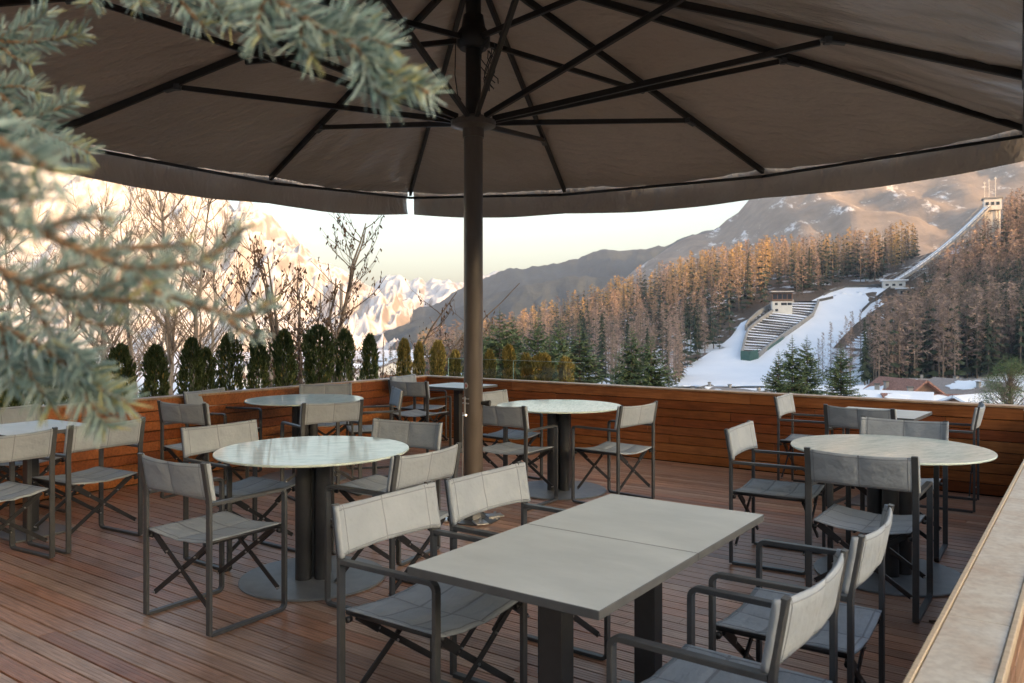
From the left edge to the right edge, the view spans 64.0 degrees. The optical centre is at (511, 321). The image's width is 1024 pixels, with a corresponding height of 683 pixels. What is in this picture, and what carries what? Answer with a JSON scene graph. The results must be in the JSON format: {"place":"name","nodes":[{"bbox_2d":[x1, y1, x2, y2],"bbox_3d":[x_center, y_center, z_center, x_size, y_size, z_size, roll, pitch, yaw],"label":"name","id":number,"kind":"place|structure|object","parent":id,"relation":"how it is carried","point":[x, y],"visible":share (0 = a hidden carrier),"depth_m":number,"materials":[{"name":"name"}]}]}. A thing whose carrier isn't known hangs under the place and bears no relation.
{"place":"outdoors","nodes":[
{"label":"outdoors","id":0,"kind":"place"},
{"bbox_2d":[0,161,413,351],"bbox_3d":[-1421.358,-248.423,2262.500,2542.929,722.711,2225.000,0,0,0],"label":"snow mountain","id":1,"kind":"structure","parent":0,"point":[379,313],"depth_m":1875.79,"materials":[{"name":"snow"}]},
{"bbox_2d":[373,271,498,308],"bbox_3d":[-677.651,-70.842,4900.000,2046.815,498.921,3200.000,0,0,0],"label":"distant peaks","id":2,"kind":"object","parent":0,"point":[433,291],"visible":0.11,"depth_m":4733.28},
{"bbox_2d":[229,192,747,286],"label":"sky","id":3,"kind":"structure","parent":0,"point":[413,246],"materials":[{"name":"white"}]},
{"bbox_2d":[374,275,624,349],"bbox_3d":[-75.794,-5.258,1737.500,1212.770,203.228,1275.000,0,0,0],"label":"wooded ridge","id":4,"kind":"structure","parent":0,"point":[518,299],"depth_m":1738.89,"materials":[{"name":"plant"}]},
{"bbox_2d":[0,235,1023,404],"bbox_3d":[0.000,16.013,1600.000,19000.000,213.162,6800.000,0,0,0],"label":"terrain","id":5,"kind":"structure","parent":0,"point":[739,316],"depth_m":407.24,"materials":[{"name":"plant"}]},
{"bbox_2d":[0,369,22,407],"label":"columnar conifer","id":6,"kind":"object","parent":5,"relation":"on","point":[14,401],"visible":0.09,"depth_m":7.41,"materials":[{"name":"green plant"}]},
{"bbox_2d":[0,206,73,403],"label":"bare tree","id":7,"kind":"object","parent":5,"relation":"on","point":[8,307],"visible":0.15,"depth_m":15.71,"materials":[{"name":"brown plant"}]},
{"bbox_2d":[0,200,140,403],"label":"bare tree","id":8,"kind":"object","parent":5,"relation":"on","point":[67,321],"visible":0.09,"depth_m":17.15,"materials":[{"name":"brown plant"}]},
{"bbox_2d":[47,181,158,388],"bbox_3d":[-9.015,0.782,18.073,2.320,7.894,3.068,0,0,-36],"label":"bare tree","id":9,"kind":"object","parent":5,"relation":"on","point":[118,334],"visible":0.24,"depth_m":17.70,"materials":[{"name":"brown plant"}]},
{"bbox_2d":[106,342,137,398],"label":"columnar conifer","id":10,"kind":"object","parent":5,"relation":"on","point":[120,354],"visible":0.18,"depth_m":8.27,"materials":[{"name":"green plant"}]},
{"bbox_2d":[69,188,212,394],"bbox_3d":[-8.925,0.496,20.025,3.201,8.951,3.970,0,0,38],"label":"bare tree","id":11,"kind":"object","parent":5,"relation":"on","point":[129,335],"visible":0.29,"depth_m":20.07,"materials":[{"name":"brown plant"}]},
{"bbox_2d":[138,343,170,397],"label":"columnar conifer","id":12,"kind":"object","parent":5,"relation":"on","point":[154,357],"visible":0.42,"depth_m":8.55,"materials":[{"name":"green plant"}]},
{"bbox_2d":[121,185,254,394],"bbox_3d":[-6.202,0.421,15.552,2.533,7.672,2.262,0,0,-17],"label":"bare tree","id":13,"kind":"object","parent":5,"relation":"on","point":[168,326],"visible":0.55,"depth_m":15.53,"materials":[{"name":"brown plant"}]},
{"bbox_2d":[175,334,207,394],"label":"columnar conifer","id":14,"kind":"object","parent":5,"relation":"on","point":[190,366],"visible":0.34,"depth_m":8.90,"materials":[{"name":"green plant"}]},
{"bbox_2d":[197,346,219,389],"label":"columnar conifer","id":15,"kind":"object","parent":5,"relation":"on","point":[210,373],"visible":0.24,"depth_m":9.09,"materials":[{"name":"green plant"}]},
{"bbox_2d":[169,207,248,389],"bbox_3d":[-8.216,0.942,22.112,2.229,8.425,2.947,0,0,-7],"label":"bare tree","id":16,"kind":"object","parent":5,"relation":"on","point":[215,295],"visible":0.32,"depth_m":22.36,"materials":[{"name":"brown plant"}]},
{"bbox_2d":[0,0,453,449],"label":"blue spruce","id":17,"kind":"object","parent":5,"relation":"on","point":[79,370],"visible":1,"depth_m":0.69,"materials":[{"name":"grey plant"}]},
{"bbox_2d":[214,331,244,390],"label":"columnar conifer","id":18,"kind":"object","parent":5,"relation":"on","point":[227,356],"visible":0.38,"depth_m":9.31,"materials":[{"name":"green plant"}]},
{"bbox_2d":[243,329,271,388],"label":"columnar conifer","id":19,"kind":"object","parent":5,"relation":"on","point":[258,359],"visible":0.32,"depth_m":9.62,"materials":[{"name":"green plant"}]},
{"bbox_2d":[268,327,299,386],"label":"columnar conifer","id":20,"kind":"object","parent":5,"relation":"on","point":[291,365],"visible":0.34,"depth_m":9.91,"materials":[{"name":"green plant"}]},
{"bbox_2d":[202,192,407,386],"bbox_3d":[-4.023,0.739,16.220,3.296,6.978,4.511,0,0,21],"label":"bare tree","id":21,"kind":"object","parent":5,"relation":"on","point":[273,323],"visible":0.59,"depth_m":15.85,"materials":[{"name":"brown plant"}]},
{"bbox_2d":[299,323,336,383],"bbox_3d":[-2.461,1.570,10.418,0.477,3.111,0.497,0,0,4],"label":"columnar conifer","id":22,"kind":"object","parent":5,"relation":"on","point":[311,337],"visible":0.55,"depth_m":10.34,"materials":[{"name":"green plant"}]},
{"bbox_2d":[332,327,355,381],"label":"columnar conifer","id":23,"kind":"object","parent":5,"relation":"on","point":[344,341],"visible":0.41,"depth_m":10.73,"materials":[{"name":"green plant"}]},
{"bbox_2d":[356,332,379,379],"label":"columnar conifer","id":24,"kind":"object","parent":5,"relation":"on","point":[369,349],"visible":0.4,"depth_m":11.10,"materials":[{"name":"green plant"}]},
{"bbox_2d":[280,279,519,381],"bbox_3d":[-2.012,1.642,15.078,4.309,4.829,2.058,0,0,0],"label":"bare tree","id":25,"kind":"object","parent":5,"relation":"on","point":[336,336],"visible":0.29,"depth_m":14.93,"materials":[{"name":"brown plant"}]},
{"bbox_2d":[395,337,412,375],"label":"columnar conifer","id":26,"kind":"object","parent":5,"relation":"on","point":[403,350],"visible":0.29,"depth_m":11.68,"materials":[{"name":"green plant"}]},
{"bbox_2d":[412,340,425,375],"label":"columnar conifer","id":27,"kind":"object","parent":5,"relation":"on","point":[419,361],"visible":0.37,"depth_m":11.94,"materials":[{"name":"green plant"}]},
{"bbox_2d":[428,339,447,375],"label":"columnar conifer","id":28,"kind":"object","parent":5,"relation":"on","point":[437,353],"visible":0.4,"depth_m":12.27,"materials":[{"name":"green plant"}]},
{"bbox_2d":[447,349,461,376],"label":"columnar conifer","id":29,"kind":"object","parent":5,"relation":"on","point":[454,368],"visible":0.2,"depth_m":11.51,"materials":[{"name":"green plant"}]},
{"bbox_2d":[483,349,496,377],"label":"columnar conifer","id":30,"kind":"object","parent":5,"relation":"on","point":[487,369],"visible":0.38,"depth_m":11.17,"materials":[{"name":"green plant"}]},
{"bbox_2d":[483,312,523,378],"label":"spruce tree","id":31,"kind":"object","parent":5,"relation":"on","point":[497,351],"visible":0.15,"depth_m":43.82,"materials":[{"name":"green plant"}]},
{"bbox_2d":[501,343,518,379],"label":"columnar conifer","id":32,"kind":"object","parent":5,"relation":"on","point":[509,359],"visible":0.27,"depth_m":10.97,"materials":[{"name":"green plant"}]},
{"bbox_2d":[500,317,531,379],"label":"spruce tree","id":33,"kind":"object","parent":5,"relation":"on","point":[519,337],"visible":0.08,"depth_m":49.88,"materials":[{"name":"green plant"}]},
{"bbox_2d":[518,352,532,379],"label":"columnar conifer","id":34,"kind":"object","parent":5,"relation":"on","point":[525,373],"visible":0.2,"depth_m":10.81,"materials":[{"name":"green plant"}]},
{"bbox_2d":[515,317,560,380],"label":"spruce tree","id":35,"kind":"object","parent":5,"relation":"on","point":[533,347],"visible":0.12,"depth_m":42.88,"materials":[{"name":"green plant"}]},
{"bbox_2d":[527,352,555,380],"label":"columnar conifer","id":36,"kind":"object","parent":5,"relation":"on","point":[544,370],"visible":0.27,"depth_m":10.64,"materials":[{"name":"green plant"}]},
{"bbox_2d":[537,334,562,381],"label":"spruce tree","id":37,"kind":"object","parent":5,"relation":"on","point":[554,375],"visible":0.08,"depth_m":37.84,"materials":[{"name":"green plant"}]},
{"bbox_2d":[547,318,582,380],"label":"spruce tree","id":38,"kind":"object","parent":5,"relation":"on","point":[564,349],"visible":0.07,"depth_m":46.81,"materials":[{"name":"green plant"}]},
{"bbox_2d":[556,356,574,381],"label":"columnar conifer","id":39,"kind":"object","parent":5,"relation":"on","point":[565,368],"visible":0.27,"depth_m":10.45,"materials":[{"name":"green plant"}]},
{"bbox_2d":[554,319,608,382],"bbox_3d":[3.157,3.520,39.777,5.201,7.292,5.343,0,0,28],"label":"spruce tree","id":40,"kind":"object","parent":5,"relation":"on","point":[587,370],"visible":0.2,"depth_m":39.80,"materials":[{"name":"green plant"}]},
{"bbox_2d":[592,314,611,383],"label":"hill spruce","id":41,"kind":"object","parent":5,"relation":"on","point":[601,348],"visible":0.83,"depth_m":243.69,"materials":[{"name":"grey plant"}]},
{"bbox_2d":[607,328,646,384],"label":"spruce tree","id":42,"kind":"object","parent":5,"relation":"on","point":[631,360],"visible":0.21,"depth_m":45.75,"materials":[{"name":"green plant"}]},
{"bbox_2d":[621,334,680,387],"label":"spruce tree","id":43,"kind":"object","parent":5,"relation":"on","point":[656,379],"visible":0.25,"depth_m":42.82,"materials":[{"name":"green plant"}]},
{"bbox_2d":[414,187,1023,383],"bbox_3d":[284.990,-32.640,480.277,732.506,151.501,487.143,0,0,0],"label":"forest","id":44,"kind":"object","parent":5,"relation":"on","point":[708,274],"visible":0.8,"depth_m":385.13,"materials":[{"name":"brown plant"}]},
{"bbox_2d":[760,351,795,392],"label":"spruce tree","id":45,"kind":"object","parent":5,"relation":"on","point":[779,386],"visible":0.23,"depth_m":57.84,"materials":[{"name":"green plant"}]},
{"bbox_2d":[781,337,814,393],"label":"spruce tree","id":46,"kind":"object","parent":5,"relation":"on","point":[790,361],"visible":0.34,"depth_m":61.74,"materials":[{"name":"green plant"}]},
{"bbox_2d":[793,340,828,394],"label":"spruce tree","id":47,"kind":"object","parent":5,"relation":"on","point":[812,362],"visible":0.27,"depth_m":65.67,"materials":[{"name":"green plant"}]},
{"bbox_2d":[818,344,865,396],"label":"spruce tree","id":48,"kind":"object","parent":5,"relation":"on","point":[837,373],"visible":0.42,"depth_m":56.77,"materials":[{"name":"green plant"}]},
{"bbox_2d":[854,319,875,384],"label":"hill spruce","id":49,"kind":"object","parent":5,"relation":"on","point":[865,376],"visible":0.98,"depth_m":237.88,"materials":[{"name":"green plant"}]},
{"bbox_2d":[842,383,933,399],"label":"village house","id":50,"kind":"structure","parent":5,"relation":"on","point":[915,395],"depth_m":119.02,"materials":[{"name":"grey concrete"}]},
{"bbox_2d":[863,376,944,393],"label":"chalet","id":51,"kind":"object","parent":5,"relation":"on","point":[894,383],"visible":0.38,"depth_m":147.71,"materials":[{"name":"brown concrete"}]},
{"bbox_2d":[880,386,961,400],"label":"village house","id":52,"kind":"structure","parent":5,"relation":"on","point":[936,397],"depth_m":117.26,"materials":[{"name":"grey concrete"}]},
{"bbox_2d":[889,203,990,280],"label":"ski jump inrun","id":53,"kind":"object","parent":5,"relation":"on","point":[963,230],"visible":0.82,"depth_m":422.36,"materials":[{"name":"grey concrete"}]},
{"bbox_2d":[933,299,953,377],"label":"larch tree","id":54,"kind":"object","parent":5,"relation":"on","point":[943,335],"visible":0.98,"depth_m":239.53,"materials":[{"name":"brown plant"}]},
{"bbox_2d":[946,302,965,375],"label":"larch tree","id":55,"kind":"object","parent":5,"relation":"on","point":[954,328],"visible":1,"depth_m":236.43,"materials":[{"name":"brown plant"}]},
{"bbox_2d":[929,376,1020,393],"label":"chalet","id":56,"kind":"object","parent":5,"relation":"on","point":[954,385],"visible":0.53,"depth_m":170.86,"materials":[{"name":"grey concrete"}]},
{"bbox_2d":[937,388,1023,404],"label":"village house","id":57,"kind":"structure","parent":5,"relation":"on","point":[962,398],"depth_m":107.02,"materials":[{"name":"grey concrete"}]},
{"bbox_2d":[979,314,996,377],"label":"hill spruce","id":58,"kind":"object","parent":5,"relation":"on","point":[986,365],"visible":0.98,"depth_m":238.15,"materials":[{"name":"green plant"}]},
{"bbox_2d":[981,177,1003,247],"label":"start tower","id":59,"kind":"structure","parent":5,"relation":"on","point":[996,205],"depth_m":431.11,"materials":[{"name":"grey concrete"}]},
{"bbox_2d":[968,356,1023,404],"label":"bush","id":60,"kind":"object","parent":5,"relation":"on","point":[1008,397],"visible":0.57,"depth_m":47.89,"materials":[{"name":"green plant"}]},
{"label":"terrace base","id":61,"kind":"structure","parent":5,"relation":"on","visible":0},
{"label":"deck base","id":62,"kind":"structure","parent":61,"relation":"on","visible":0},
{"bbox_2d":[0,376,426,506],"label":"parapet","id":63,"kind":"structure","parent":62,"relation":"on","point":[373,392],"depth_m":7.81,"materials":[{"name":"orange wood"}]},
{"bbox_2d":[0,437,1002,682],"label":"deck","id":64,"kind":"structure","parent":62,"relation":"on","point":[76,615],"depth_m":4.24,"materials":[{"name":"wood"}]},
{"bbox_2d":[0,427,57,558],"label":"folding chair","id":65,"kind":"object","parent":64,"relation":"on","point":[41,445],"visible":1,"depth_m":5.04,"materials":[{"name":"fabric"}]},
{"bbox_2d":[0,403,65,512],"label":"folding chair","id":66,"kind":"object","parent":64,"relation":"on","point":[9,415],"visible":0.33,"depth_m":6.36,"materials":[{"name":"fabric"}]},
{"bbox_2d":[0,419,90,542],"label":"round table","id":67,"kind":"object","parent":64,"relation":"on","point":[42,529],"visible":0.45,"depth_m":5.70,"materials":[{"name":"ceramic"}]},
{"bbox_2d":[26,417,145,553],"bbox_3d":[-2.852,1.065,5.508,0.507,0.820,0.544,0,0,30],"label":"folding chair","id":68,"kind":"object","parent":64,"relation":"on","point":[100,474],"visible":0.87,"depth_m":5.44,"materials":[{"name":"fabric"}]},
{"bbox_2d":[157,400,248,503],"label":"folding chair","id":69,"kind":"object","parent":64,"relation":"on","point":[174,413],"visible":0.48,"depth_m":6.70,"materials":[{"name":"metal"}]},
{"bbox_2d":[137,452,286,636],"bbox_3d":[-1.511,1.065,4.126,0.544,0.820,0.507,0,0,34],"label":"folding chair","id":70,"kind":"object","parent":64,"relation":"on","point":[210,528],"visible":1,"depth_m":4.05,"materials":[{"name":"fabric"}]},
{"bbox_2d":[183,387,261,480],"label":"folding chair","id":71,"kind":"object","parent":64,"relation":"on","point":[191,397],"visible":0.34,"depth_m":7.92,"materials":[{"name":"fabric"}]},
{"bbox_2d":[180,419,294,571],"bbox_3d":[-1.711,1.065,5.160,0.512,0.820,0.544,0,0,36],"label":"folding chair","id":72,"kind":"object","parent":64,"relation":"on","point":[203,439],"visible":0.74,"depth_m":5.18,"materials":[{"name":"fabric"}]},
{"bbox_2d":[244,394,363,482],"bbox_3d":[-1.954,1.104,7.734,1.091,0.741,1.091,0,0,40],"label":"round table","id":73,"kind":"object","parent":64,"relation":"on","point":[294,401],"visible":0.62,"depth_m":7.69,"materials":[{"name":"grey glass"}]},
{"bbox_2d":[213,436,408,601],"bbox_3d":[-1.141,1.104,4.710,1.091,0.741,1.091,0,0,-10],"label":"round table","id":74,"kind":"object","parent":64,"relation":"on","point":[312,460],"visible":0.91,"depth_m":4.62,"materials":[{"name":"white stone"}]},
{"bbox_2d":[280,399,363,500],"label":"folding chair","id":75,"kind":"object","parent":64,"relation":"on","point":[338,413],"visible":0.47,"depth_m":6.77,"materials":[{"name":"fabric"}]},
{"bbox_2d":[299,383,351,466],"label":"folding chair","id":76,"kind":"object","parent":64,"relation":"on","point":[344,389],"visible":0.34,"depth_m":8.67,"materials":[{"name":"fabric"}]},
{"bbox_2d":[346,386,403,478],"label":"folding chair","id":77,"kind":"object","parent":64,"relation":"on","point":[396,396],"visible":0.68,"depth_m":8.02,"materials":[{"name":"metal"}]},
{"bbox_2d":[331,418,442,565],"bbox_3d":[-0.794,1.065,5.259,0.544,0.820,0.514,0,0,27],"label":"folding chair","id":78,"kind":"object","parent":64,"relation":"on","point":[425,435],"visible":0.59,"depth_m":5.37,"materials":[{"name":"fabric"}]},
{"bbox_2d":[325,442,461,610],"bbox_3d":[-0.616,1.065,4.344,0.507,0.820,0.544,0,0,33],"label":"folding chair","id":79,"kind":"object","parent":64,"relation":"on","point":[407,471],"visible":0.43,"depth_m":4.22,"materials":[{"name":"metal"}]},
{"bbox_2d":[389,374,446,440],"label":"folding chair","id":80,"kind":"object","parent":64,"relation":"on","point":[410,378],"visible":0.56,"depth_m":10.05,"materials":[{"name":"metal"}]},
{"bbox_2d":[388,379,451,452],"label":"folding chair","id":81,"kind":"object","parent":64,"relation":"on","point":[414,390],"visible":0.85,"depth_m":9.15,"materials":[{"name":"fabric"}]},
{"bbox_2d":[331,481,526,682],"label":"folding chair","id":82,"kind":"object","parent":64,"relation":"on","point":[437,614],"visible":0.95,"depth_m":3.00,"materials":[{"name":"fabric"}]},
{"bbox_2d":[429,382,497,452],"bbox_3d":[-0.620,1.105,9.450,0.659,0.738,0.637,0,0,35],"label":"square table","id":83,"kind":"object","parent":64,"relation":"on","point":[457,388],"visible":0.56,"depth_m":9.42,"materials":[{"name":"metal"}]},
{"bbox_2d":[0,0,1023,525],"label":"patio umbrella","id":84,"kind":"object","parent":64,"relation":"on","point":[586,106],"visible":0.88,"depth_m":7.21,"materials":[{"name":"fabric"}]},
{"bbox_2d":[483,389,542,479],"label":"folding chair","id":85,"kind":"object","parent":64,"relation":"on","point":[496,398],"visible":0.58,"depth_m":7.65,"materials":[{"name":"metal"}]},
{"bbox_2d":[483,405,557,510],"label":"folding chair","id":86,"kind":"object","parent":64,"relation":"on","point":[505,417],"visible":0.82,"depth_m":6.56,"materials":[{"name":"fabric"}]},
{"bbox_2d":[444,461,609,682],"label":"folding chair","id":87,"kind":"object","parent":64,"relation":"on","point":[467,496],"visible":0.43,"depth_m":3.57,"materials":[{"name":"fabric"}]},
{"bbox_2d":[407,524,697,682],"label":"square table","id":88,"kind":"object","parent":64,"relation":"on","point":[560,578],"visible":1,"depth_m":2.48,"materials":[{"name":"stone"}]},
{"bbox_2d":[497,399,620,499],"bbox_3d":[0.412,1.104,7.153,1.091,0.741,1.091,0,0,10],"label":"round table","id":89,"kind":"object","parent":64,"relation":"on","point":[558,412],"visible":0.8,"depth_m":7.07,"materials":[{"name":"white stone"}]},
{"bbox_2d":[571,401,657,503],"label":"folding chair","id":90,"kind":"object","parent":64,"relation":"on","point":[628,416],"visible":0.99,"depth_m":6.68,"materials":[{"name":"fabric"}]},
{"bbox_2d":[528,494,763,682],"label":"square table","id":91,"kind":"object","parent":64,"relation":"on","point":[702,531],"visible":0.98,"depth_m":3.02,"materials":[{"name":"stone"}]},
{"bbox_2d":[419,375,1023,496],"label":"back parapet","id":92,"kind":"structure","parent":64,"relation":"on","point":[691,424],"depth_m":8.26,"materials":[{"name":"orange wood"}]},
{"bbox_2d":[606,548,848,682],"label":"folding chair","id":93,"kind":"object","parent":64,"relation":"on","point":[797,621],"visible":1,"depth_m":2.20,"materials":[{"name":"metal"}]},
{"bbox_2d":[724,420,825,574],"bbox_3d":[1.633,1.065,5.097,0.507,0.820,0.544,0,0,31],"label":"folding chair","id":94,"kind":"object","parent":64,"relation":"on","point":[740,438],"visible":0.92,"depth_m":5.09,"materials":[{"name":"metal"}]},
{"bbox_2d":[708,504,894,682],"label":"folding chair","id":95,"kind":"object","parent":64,"relation":"on","point":[865,560],"visible":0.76,"depth_m":2.77,"materials":[{"name":"fabric"}]},
{"bbox_2d":[773,392,844,495],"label":"folding chair","id":96,"kind":"object","parent":64,"relation":"on","point":[784,404],"visible":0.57,"depth_m":7.31,"materials":[{"name":"metal"}]},
{"bbox_2d":[823,404,896,505],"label":"folding chair","id":97,"kind":"object","parent":64,"relation":"on","point":[848,419],"visible":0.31,"depth_m":6.37,"materials":[{"name":"fabric"}]},
{"bbox_2d":[804,447,932,622],"bbox_3d":[1.873,1.065,4.302,0.544,0.820,0.514,0,0,35],"label":"folding chair","id":98,"kind":"object","parent":64,"relation":"on","point":[901,474],"visible":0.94,"depth_m":4.18,"materials":[{"name":"fabric"}]},
{"bbox_2d":[844,406,931,506],"bbox_3d":[2.970,1.105,6.630,0.659,0.738,0.637,0,0,38],"label":"square table","id":99,"kind":"object","parent":64,"relation":"on","point":[911,415],"visible":0.3,"depth_m":6.56,"materials":[{"name":"ceramic"}]},
{"bbox_2d":[790,434,997,596],"bbox_3d":[2.200,1.104,4.778,1.091,0.741,1.091,0,0,-25],"label":"round table","id":100,"kind":"object","parent":64,"relation":"on","point":[932,452],"visible":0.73,"depth_m":4.71,"materials":[{"name":"beige stone"}]},
{"bbox_2d":[846,416,948,561],"bbox_3d":[2.520,1.065,5.351,0.544,0.820,0.508,0,0,34],"label":"folding chair","id":101,"kind":"object","parent":64,"relation":"on","point":[908,428],"visible":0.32,"depth_m":5.39,"materials":[{"name":"fabric"}]},
{"bbox_2d":[919,401,985,512],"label":"folding chair","id":102,"kind":"object","parent":64,"relation":"on","point":[979,410],"visible":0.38,"depth_m":6.37,"materials":[{"name":"metal"}]},
{"bbox_2d":[903,460,1023,682],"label":"stone parapet","id":103,"kind":"structure","parent":64,"relation":"on","point":[976,634],"depth_m":2.12,"materials":[{"name":"beige stone"}]},
{"bbox_2d":[411,228,716,321],"bbox_3d":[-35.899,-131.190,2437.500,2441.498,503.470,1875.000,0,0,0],"label":"wooded ridge","id":104,"kind":"structure","parent":0,"point":[609,263],"depth_m":2536.40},
{"bbox_2d":[667,287,886,386],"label":"landing slope","id":105,"kind":"structure","parent":0,"point":[725,365],"depth_m":329.79,"materials":[{"name":"snow"}]},
{"bbox_2d":[740,299,818,360],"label":"grandstand","id":106,"kind":"object","parent":105,"relation":"on","point":[761,337],"visible":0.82,"depth_m":353.48,"materials":[{"name":"grey concrete"}]},
{"bbox_2d":[769,291,794,313],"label":"judges tower","id":107,"kind":"structure","parent":105,"relation":"on","point":[781,301],"depth_m":378.31,"materials":[{"name":"white concrete"}]},
{"bbox_2d":[619,161,1023,306],"bbox_3d":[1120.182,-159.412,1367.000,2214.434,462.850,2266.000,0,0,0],"label":"mountain","id":108,"kind":"structure","parent":0,"point":[936,211],"depth_m":1645.22,"materials":[{"name":"stone"}]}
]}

